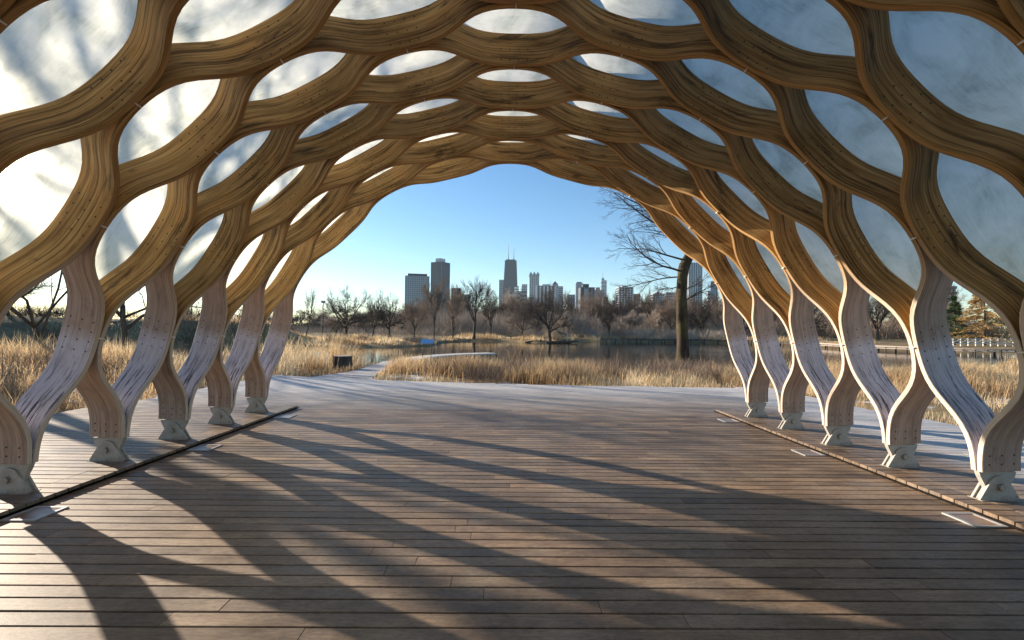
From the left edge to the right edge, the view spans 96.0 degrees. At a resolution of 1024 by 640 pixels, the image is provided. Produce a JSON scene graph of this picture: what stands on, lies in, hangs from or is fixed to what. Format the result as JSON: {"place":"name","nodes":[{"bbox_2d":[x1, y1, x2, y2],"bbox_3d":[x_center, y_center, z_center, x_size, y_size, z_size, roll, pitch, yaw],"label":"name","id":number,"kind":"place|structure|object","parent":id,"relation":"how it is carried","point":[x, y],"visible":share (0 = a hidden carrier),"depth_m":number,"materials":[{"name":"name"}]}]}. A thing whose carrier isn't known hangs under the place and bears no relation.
{"place":"outdoors","nodes":[
{"label":"outdoors","id":0,"kind":"place"},
{"bbox_2d":[314,361,390,379],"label":"path","id":1,"kind":"structure","parent":0,"point":[368,372],"depth_m":18.80,"materials":[{"name":"grey concrete"}]},
{"bbox_2d":[0,316,1018,425],"bbox_3d":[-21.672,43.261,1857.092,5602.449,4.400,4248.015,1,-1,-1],"label":"ground","id":2,"kind":"structure","parent":0,"point":[14,323],"depth_m":59.41,"materials":[{"name":"brown plant"}]},
{"bbox_2d":[6,279,57,315],"bbox_3d":[-56.418,-4.438,49.968,7.286,8.275,9.859,0,-1,17],"label":"bare tree","id":3,"kind":"object","parent":2,"relation":"on","point":[40,286],"visible":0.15,"depth_m":52.49,"materials":[{"name":"brown plant"}]},
{"bbox_2d":[10,271,66,352],"bbox_3d":[-27.810,-4.426,26.405,18.712,14.336,13.484,1,-2,-30],"label":"bare tree","id":4,"kind":"object","parent":2,"relation":"on","point":[34,326],"visible":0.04,"depth_m":26.43,"materials":[{"name":"brown plant"}]},
{"bbox_2d":[0,300,199,345],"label":"undergrowth","id":5,"kind":"object","parent":2,"relation":"on","point":[56,311],"visible":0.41,"depth_m":55.39,"materials":[{"name":"brown plant"}]},
{"bbox_2d":[116,289,241,351],"bbox_3d":[-23.137,-4.698,28.028,13.054,15.214,17.620,0,-1,14],"label":"bare tree","id":6,"kind":"object","parent":2,"relation":"on","point":[123,316],"visible":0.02,"depth_m":27.62,"materials":[{"name":"brown plant"}]},
{"bbox_2d":[0,331,374,412],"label":"prairie grass","id":7,"kind":"structure","parent":2,"relation":"on","point":[288,365],"depth_m":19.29,"materials":[{"name":"beige plant"}]},
{"bbox_2d":[186,300,201,317],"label":"bare tree","id":8,"kind":"object","parent":2,"relation":"on","point":[194,312],"visible":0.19,"depth_m":89.34,"materials":[{"name":"grey plant"}]},
{"bbox_2d":[111,313,436,345],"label":"bank grass","id":9,"kind":"structure","parent":2,"relation":"on","point":[379,339],"depth_m":69.80,"materials":[{"name":"beige plant"}]},
{"bbox_2d":[291,309,320,325],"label":"bare tree","id":10,"kind":"object","parent":2,"relation":"on","point":[301,318],"visible":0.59,"depth_m":185.97,"materials":[{"name":"brown plant"}]},
{"bbox_2d":[303,287,317,336],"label":"bare tree","id":11,"kind":"object","parent":2,"relation":"on","point":[312,296],"visible":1,"depth_m":77.50,"materials":[{"name":"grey plant"}]},
{"bbox_2d":[300,307,339,326],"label":"bare tree","id":12,"kind":"object","parent":2,"relation":"on","point":[317,313],"visible":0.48,"depth_m":211.79,"materials":[{"name":"brown plant"}]},
{"bbox_2d":[320,315,361,330],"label":"bare tree","id":13,"kind":"object","parent":2,"relation":"on","point":[325,322],"visible":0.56,"depth_m":155.49,"materials":[{"name":"brown plant"}]},
{"bbox_2d":[332,355,352,371],"bbox_3d":[-8.041,2.163,21.836,0.985,0.923,0.986,1,-1,-1],"label":"information sign","id":14,"kind":"object","parent":2,"relation":"on","point":[343,360],"visible":0.64,"depth_m":21.52,"materials":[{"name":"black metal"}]},
{"bbox_2d":[317,284,373,334],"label":"bare tree","id":15,"kind":"object","parent":2,"relation":"on","point":[340,308],"visible":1,"depth_m":91.07,"materials":[{"name":"grey plant"}]},
{"bbox_2d":[291,321,415,332],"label":"woodland","id":16,"kind":"object","parent":2,"relation":"on","point":[367,327],"visible":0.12,"depth_m":161.76,"materials":[{"name":"brown plant"}]},
{"bbox_2d":[351,312,369,322],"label":"bare tree","id":17,"kind":"object","parent":2,"relation":"on","point":[357,316],"visible":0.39,"depth_m":169.04,"materials":[{"name":"brown plant"}]},
{"bbox_2d":[362,291,389,336],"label":"bare tree","id":18,"kind":"object","parent":2,"relation":"on","point":[371,310],"visible":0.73,"depth_m":99.34,"materials":[{"name":"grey plant"}]},
{"bbox_2d":[372,291,408,337],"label":"bare tree","id":19,"kind":"object","parent":2,"relation":"on","point":[395,322],"visible":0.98,"depth_m":97.29,"materials":[{"name":"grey plant"}]},
{"bbox_2d":[395,302,426,331],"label":"bare tree","id":20,"kind":"object","parent":2,"relation":"on","point":[409,316],"visible":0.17,"depth_m":143.83,"materials":[{"name":"brown plant"}]},
{"bbox_2d":[404,273,429,309],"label":"glass slab tower","id":21,"kind":"structure","parent":2,"relation":"on","point":[413,284],"depth_m":949.71,"materials":[{"name":"grey glass"}]},
{"bbox_2d":[402,296,434,336],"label":"bare tree","id":22,"kind":"object","parent":2,"relation":"on","point":[409,309],"visible":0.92,"depth_m":103.46,"materials":[{"name":"brown plant"}]},
{"bbox_2d":[404,296,447,328],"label":"bare tree","id":23,"kind":"object","parent":2,"relation":"on","point":[421,303],"visible":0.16,"depth_m":148.24,"materials":[{"name":"brown plant"}]},
{"bbox_2d":[420,339,433,357],"bbox_3d":[-5.986,2.361,32.381,0.860,2.016,0.424,1,-1,-1],"label":"information panel","id":24,"kind":"object","parent":2,"relation":"on","point":[426,341],"visible":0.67,"depth_m":32.39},
{"bbox_2d":[419,272,450,341],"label":"bare tree","id":25,"kind":"object","parent":2,"relation":"on","point":[430,295],"visible":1,"depth_m":83.79,"materials":[{"name":"brown plant"}]},
{"bbox_2d":[431,258,449,313],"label":"brown tower","id":26,"kind":"structure","parent":2,"relation":"on","point":[439,265],"depth_m":909.11,"materials":[{"name":"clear glass"}]},
{"bbox_2d":[445,279,466,337],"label":"bare tree","id":27,"kind":"object","parent":2,"relation":"on","point":[456,300],"visible":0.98,"depth_m":107.30,"materials":[{"name":"brown plant"}]},
{"bbox_2d":[453,275,494,338],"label":"bare tree","id":28,"kind":"object","parent":2,"relation":"on","point":[475,295],"visible":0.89,"depth_m":112.93,"materials":[{"name":"brown plant"}]},
{"bbox_2d":[480,281,502,333],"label":"bare tree","id":29,"kind":"object","parent":2,"relation":"on","point":[488,305],"visible":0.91,"depth_m":121.48,"materials":[{"name":"brown plant"}]},
{"bbox_2d":[385,305,599,336],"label":"woodland","id":30,"kind":"object","parent":2,"relation":"on","point":[465,322],"visible":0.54,"depth_m":132.85,"materials":[{"name":"brown plant"}]},
{"bbox_2d":[499,280,503,306],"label":"slab tower","id":31,"kind":"structure","parent":2,"relation":"on","point":[501,283],"depth_m":2403.43,"materials":[{"name":"grey stone"}]},
{"bbox_2d":[496,300,514,320],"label":"bare tree","id":32,"kind":"object","parent":2,"relation":"on","point":[502,307],"visible":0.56,"depth_m":185.18,"materials":[{"name":"brown plant"}]},
{"bbox_2d":[6,340,1006,374],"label":"reeds","id":33,"kind":"object","parent":2,"relation":"on","point":[541,357],"visible":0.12,"depth_m":22.61,"materials":[{"name":"brown plant"}]},
{"bbox_2d":[292,324,725,341],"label":"undergrowth","id":34,"kind":"object","parent":2,"relation":"on","point":[430,331],"visible":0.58,"depth_m":123.94,"materials":[{"name":"brown plant"}]},
{"bbox_2d":[503,243,516,319],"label":"antenna skyscraper","id":35,"kind":"structure","parent":2,"relation":"on","point":[510,274],"depth_m":2264.44,"materials":[{"name":"grey glass"}]},
{"bbox_2d":[0,375,1023,639],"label":"deck","id":36,"kind":"structure","parent":2,"relation":"on","point":[344,509],"depth_m":3.83,"materials":[{"name":"wood"}]},
{"bbox_2d":[0,506,68,521],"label":"floor light","id":37,"kind":"object","parent":36,"relation":"on","point":[35,513],"visible":1,"depth_m":4.14,"materials":[{"name":"metal"}]},
{"bbox_2d":[0,404,297,519],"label":"side platform","id":38,"kind":"structure","parent":36,"relation":"on","point":[62,467],"depth_m":6.33,"materials":[{"name":"grey wood"}]},
{"bbox_2d":[0,0,1023,501],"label":"pavilion","id":39,"kind":"structure","parent":38,"relation":"on","point":[792,162],"depth_m":5.33,"materials":[{"name":"wood"}]},
{"bbox_2d":[186,444,222,450],"bbox_3d":[-4.332,1.800,6.499,0.300,0.012,0.320,1,-1,-1],"label":"floor light","id":40,"kind":"object","parent":36,"relation":"on","point":[205,447],"visible":1,"depth_m":6.50,"materials":[{"name":"glass"}]},
{"bbox_2d":[273,415,295,417],"bbox_3d":[-4.362,1.854,8.861,0.300,0.012,0.320,1,-1,-1],"label":"floor light","id":41,"kind":"object","parent":36,"relation":"on","point":[284,416],"visible":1,"depth_m":8.84,"materials":[{"name":"metal"}]},
{"bbox_2d":[718,419,739,422],"bbox_3d":[4.217,1.956,8.968,0.300,0.012,0.320,1,-1,-1],"label":"floor light","id":42,"kind":"object","parent":36,"relation":"on","point":[729,420],"visible":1,"depth_m":8.96,"materials":[{"name":"glass"}]},
{"bbox_2d":[791,449,825,455],"bbox_3d":[4.247,1.903,6.607,0.300,0.012,0.320,1,-1,-1],"label":"floor light","id":43,"kind":"object","parent":36,"relation":"on","point":[807,452],"visible":1,"depth_m":6.61,"materials":[{"name":"metal"}]},
{"bbox_2d":[716,409,1023,531],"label":"side platform","id":44,"kind":"structure","parent":36,"relation":"on","point":[945,472],"depth_m":6.29,"materials":[{"name":"grey wood"}]},
{"bbox_2d":[942,512,1008,527],"bbox_3d":[4.277,1.850,4.266,0.300,0.012,0.320,1,-1,-1],"label":"floor light","id":45,"kind":"object","parent":36,"relation":"on","point":[973,519],"visible":1,"depth_m":4.25,"materials":[{"name":"metal"}]},
{"bbox_2d":[500,288,530,314],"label":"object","id":46,"kind":"object","parent":2,"relation":"on","point":[508,297],"visible":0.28,"depth_m":199.07,"materials":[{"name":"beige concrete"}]},
{"bbox_2d":[509,287,527,315],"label":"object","id":47,"kind":"object","parent":2,"relation":"on","point":[513,300],"visible":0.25,"depth_m":157.47,"materials":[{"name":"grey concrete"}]},
{"bbox_2d":[503,293,543,335],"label":"bare tree","id":48,"kind":"object","parent":2,"relation":"on","point":[524,313],"visible":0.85,"depth_m":115.36,"materials":[{"name":"brown plant"}]},
{"bbox_2d":[512,295,549,329],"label":"bare tree","id":49,"kind":"object","parent":2,"relation":"on","point":[532,309],"visible":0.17,"depth_m":138.80,"materials":[{"name":"brown plant"}]},
{"bbox_2d":[529,272,538,305],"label":"pinnacle tower","id":50,"kind":"structure","parent":2,"relation":"on","point":[533,280],"depth_m":2004.89,"materials":[{"name":"grey stone"}]},
{"bbox_2d":[522,307,552,333],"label":"bare tree","id":51,"kind":"object","parent":2,"relation":"on","point":[542,317],"visible":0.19,"depth_m":120.12,"materials":[{"name":"brown plant"}]},
{"bbox_2d":[536,284,555,309],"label":"column apartments","id":52,"kind":"object","parent":2,"relation":"on","point":[546,287],"depth_m":1152.78,"materials":[{"name":"grey concrete"}]},
{"bbox_2d":[525,283,578,342],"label":"bare tree","id":53,"kind":"object","parent":2,"relation":"on","point":[536,310],"visible":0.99,"depth_m":101.89,"materials":[{"name":"brown plant"}]},
{"bbox_2d":[542,288,564,317],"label":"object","id":54,"kind":"object","parent":2,"relation":"on","point":[555,300],"visible":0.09,"depth_m":175.85,"materials":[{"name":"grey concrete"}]},
{"bbox_2d":[558,286,562,306],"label":"pale tower","id":55,"kind":"structure","parent":2,"relation":"on","point":[561,289],"depth_m":1755.19,"materials":[{"name":"grey concrete"}]},
{"bbox_2d":[549,290,583,325],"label":"bare tree","id":56,"kind":"object","parent":2,"relation":"on","point":[571,309],"visible":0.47,"depth_m":140.19,"materials":[{"name":"brown plant"}]},
{"bbox_2d":[556,312,586,335],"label":"bare tree","id":57,"kind":"object","parent":2,"relation":"on","point":[560,321],"visible":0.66,"depth_m":128.31,"materials":[{"name":"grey plant"}]},
{"bbox_2d":[407,352,739,383],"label":"grass","id":58,"kind":"structure","parent":2,"relation":"on","point":[674,366],"depth_m":18.37,"materials":[{"name":"beige plant"}]},
{"bbox_2d":[568,306,587,317],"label":"bare tree","id":59,"kind":"object","parent":2,"relation":"on","point":[578,311],"visible":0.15,"depth_m":165.41,"materials":[{"name":"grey plant"}]},
{"bbox_2d":[575,282,582,308],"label":"round top tower","id":60,"kind":"structure","parent":2,"relation":"on","point":[578,285],"depth_m":1505.66,"materials":[{"name":"grey glass"}]},
{"bbox_2d":[578,284,594,316],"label":"striped tower","id":61,"kind":"structure","parent":2,"relation":"on","point":[584,288],"depth_m":903.33,"materials":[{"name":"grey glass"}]},
{"bbox_2d":[578,313,601,330],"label":"bare tree","id":62,"kind":"object","parent":2,"relation":"on","point":[587,316],"visible":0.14,"depth_m":149.14,"materials":[{"name":"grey plant"}]},
{"bbox_2d":[575,287,616,325],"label":"bare tree","id":63,"kind":"object","parent":2,"relation":"on","point":[587,303],"visible":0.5,"depth_m":162.72,"materials":[{"name":"brown plant"}]},
{"bbox_2d":[595,287,603,318],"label":"grey slab","id":64,"kind":"structure","parent":2,"relation":"on","point":[598,288],"depth_m":1154.27,"materials":[{"name":"concrete"}]},
{"bbox_2d":[588,291,615,318],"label":"bare tree","id":65,"kind":"object","parent":2,"relation":"on","point":[597,306],"visible":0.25,"depth_m":164.22,"materials":[{"name":"brown plant"}]},
{"bbox_2d":[601,278,606,296],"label":"spire tower","id":66,"kind":"structure","parent":2,"relation":"on","point":[603,284],"depth_m":3013.52,"materials":[{"name":"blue glass"}]},
{"bbox_2d":[598,295,616,336],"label":"bare tree","id":67,"kind":"object","parent":2,"relation":"on","point":[604,317],"visible":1,"depth_m":130.04,"materials":[{"name":"brown plant"}]},
{"bbox_2d":[615,286,633,313],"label":"gridded tower","id":68,"kind":"structure","parent":2,"relation":"on","point":[629,290],"depth_m":853.91,"materials":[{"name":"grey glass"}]},
{"bbox_2d":[607,287,646,327],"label":"bare tree","id":69,"kind":"object","parent":2,"relation":"on","point":[621,305],"visible":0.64,"depth_m":153.66,"materials":[{"name":"brown plant"}]},
{"bbox_2d":[608,308,646,331],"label":"bare tree","id":70,"kind":"object","parent":2,"relation":"on","point":[633,320],"visible":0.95,"depth_m":132.76,"materials":[{"name":"grey plant"}]},
{"bbox_2d":[613,300,653,315],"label":"bare tree","id":71,"kind":"object","parent":2,"relation":"on","point":[635,309],"visible":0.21,"depth_m":195.98,"materials":[{"name":"grey plant"}]},
{"bbox_2d":[628,292,653,316],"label":"bare tree","id":72,"kind":"object","parent":2,"relation":"on","point":[637,302],"visible":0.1,"depth_m":218.04,"materials":[{"name":"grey plant"}]},
{"bbox_2d":[637,288,651,314],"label":"building","id":73,"kind":"structure","parent":2,"relation":"on","point":[642,302],"depth_m":150.54,"materials":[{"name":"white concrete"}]},
{"bbox_2d":[281,351,1018,397],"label":"prairie grass","id":74,"kind":"structure","parent":2,"relation":"on","point":[538,374],"depth_m":17.94,"materials":[{"name":"beige plant"}]},
{"bbox_2d":[641,305,664,331],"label":"bare tree","id":75,"kind":"object","parent":2,"relation":"on","point":[656,322],"visible":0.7,"depth_m":140.15,"materials":[{"name":"brown plant"}]},
{"bbox_2d":[592,186,716,367],"bbox_3d":[9.629,-4.055,25.379,11.466,14.030,5.684,1,-1,-1],"label":"mossy tree","id":76,"kind":"object","parent":2,"relation":"on","point":[683,352],"visible":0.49,"depth_m":24.94,"materials":[{"name":"brown plant"}]},
{"bbox_2d":[650,291,664,323],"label":"stepped tower","id":77,"kind":"structure","parent":2,"relation":"on","point":[660,297],"depth_m":804.22,"materials":[{"name":"grey glass"}]},
{"bbox_2d":[440,332,880,344],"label":"bank grass","id":78,"kind":"structure","parent":2,"relation":"on","point":[554,337],"depth_m":114.71,"materials":[{"name":"beige plant"}]},
{"bbox_2d":[645,288,675,332],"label":"bare tree","id":79,"kind":"object","parent":2,"relation":"on","point":[658,302],"visible":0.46,"depth_m":148.41,"materials":[{"name":"grey plant"}]},
{"bbox_2d":[652,296,697,331],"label":"bare tree","id":80,"kind":"object","parent":2,"relation":"on","point":[666,311],"visible":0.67,"depth_m":137.57,"materials":[{"name":"brown plant"}]},
{"bbox_2d":[584,313,787,337],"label":"woodland","id":81,"kind":"object","parent":2,"relation":"on","point":[662,327],"visible":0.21,"depth_m":142.17,"materials":[{"name":"brown plant"}]},
{"bbox_2d":[670,296,714,329],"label":"bare tree","id":82,"kind":"object","parent":2,"relation":"on","point":[694,313],"visible":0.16,"depth_m":151.66,"materials":[{"name":"brown plant"}]},
{"bbox_2d":[687,262,702,309],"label":"blue striped tower","id":83,"kind":"structure","parent":2,"relation":"on","point":[695,270],"depth_m":705.01,"materials":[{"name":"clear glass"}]},
{"bbox_2d":[687,292,716,334],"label":"bare tree","id":84,"kind":"object","parent":2,"relation":"on","point":[699,313],"visible":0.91,"depth_m":131.99,"materials":[{"name":"brown plant"}]},
{"bbox_2d":[697,291,722,318],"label":"bare tree","id":85,"kind":"object","parent":2,"relation":"on","point":[715,298],"visible":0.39,"depth_m":207.26,"materials":[{"name":"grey plant"}]},
{"bbox_2d":[708,281,717,306],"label":"sloped tower","id":86,"kind":"structure","parent":2,"relation":"on","point":[712,290],"depth_m":805.89,"materials":[{"name":"blue glass"}]},
{"bbox_2d":[704,299,723,329],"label":"bare tree","id":87,"kind":"object","parent":2,"relation":"on","point":[714,314],"visible":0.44,"depth_m":142.43,"materials":[{"name":"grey plant"}]},
{"bbox_2d":[773,311,783,331],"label":"bare tree","id":88,"kind":"object","parent":2,"relation":"on","point":[775,316],"visible":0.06,"depth_m":127.58,"materials":[{"name":"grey plant"}]},
{"bbox_2d":[776,309,829,333],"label":"bare tree","id":89,"kind":"object","parent":2,"relation":"on","point":[825,325],"visible":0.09,"depth_m":141.57,"materials":[{"name":"brown plant"}]},
{"bbox_2d":[813,304,828,332],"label":"bare tree","id":90,"kind":"object","parent":2,"relation":"on","point":[819,320],"visible":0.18,"depth_m":123.44,"materials":[{"name":"grey plant"}]},
{"bbox_2d":[685,355,1018,425],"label":"prairie grass","id":91,"kind":"structure","parent":2,"relation":"on","point":[992,382],"depth_m":14.97,"materials":[{"name":"beige plant"}]},
{"bbox_2d":[744,316,1011,340],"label":"woodland","id":92,"kind":"object","parent":2,"relation":"on","point":[893,332],"visible":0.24,"depth_m":145.18,"materials":[{"name":"brown plant"}]},
{"bbox_2d":[868,296,891,340],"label":"bare tree","id":93,"kind":"object","parent":2,"relation":"on","point":[880,308],"visible":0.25,"depth_m":118.05,"materials":[{"name":"grey plant"}]},
{"bbox_2d":[869,298,895,324],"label":"bare tree","id":94,"kind":"object","parent":2,"relation":"on","point":[877,311],"visible":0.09,"depth_m":220.12,"materials":[{"name":"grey plant"}]},
{"bbox_2d":[877,311,904,334],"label":"bare tree","id":95,"kind":"object","parent":2,"relation":"on","point":[893,320],"visible":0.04,"depth_m":151.65,"materials":[{"name":"plant"}]},
{"bbox_2d":[947,283,957,302],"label":"bare tree","id":96,"kind":"object","parent":2,"relation":"on","point":[952,292],"visible":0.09,"depth_m":118.03,"materials":[{"name":"grey plant"}]},
{"bbox_2d":[947,289,967,315],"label":"bare tree","id":97,"kind":"object","parent":2,"relation":"on","point":[963,296],"visible":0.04,"depth_m":195.12,"materials":[{"name":"grey plant"}]},
{"bbox_2d":[947,295,969,344],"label":"spruce tree","id":98,"kind":"object","parent":2,"relation":"on","point":[955,307],"visible":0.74,"depth_m":92.89,"materials":[{"name":"green plant"}]},
{"bbox_2d":[950,294,1010,344],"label":"golden conifer","id":99,"kind":"object","parent":2,"relation":"on","point":[976,302],"visible":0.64,"depth_m":89.25,"materials":[{"name":"brown plant"}]},
{"bbox_2d":[951,338,1013,345],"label":"white railing","id":100,"kind":"object","parent":2,"relation":"on","point":[982,341],"visible":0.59,"depth_m":84.94,"materials":[{"name":"paint"}]},
{"bbox_2d":[978,354,1018,369],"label":"bank grass","id":101,"kind":"structure","parent":2,"relation":"on","point":[1007,362],"depth_m":37.22,"materials":[{"name":"beige plant"}]},
{"bbox_2d":[13,164,1009,335],"label":"sky","id":102,"kind":"structure","parent":0,"point":[554,228],"materials":[{"name":"blue"}]},
{"bbox_2d":[105,341,1017,370],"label":"pond water","id":103,"kind":"structure","parent":0,"point":[622,351],"depth_m":59.05,"materials":[{"name":"black liquid"}]},
{"bbox_2d":[397,353,497,362],"bbox_3d":[-5.791,3.479,37.090,3.892,1.100,16.488,0,-1,21],"label":"dock","id":104,"kind":"object","parent":103,"relation":"in","point":[466,354],"visible":0.17,"depth_m":40.55,"materials":[{"name":"grey wood"}]},
{"bbox_2d":[600,338,790,345],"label":"boardwalk","id":105,"kind":"structure","parent":103,"relation":"in","point":[690,340],"depth_m":117.95,"materials":[{"name":"wood"}]},
{"bbox_2d":[820,343,1015,355],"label":"boardwalk","id":106,"kind":"structure","parent":103,"relation":"in","point":[973,350],"depth_m":65.82,"materials":[{"name":"grey wood"}]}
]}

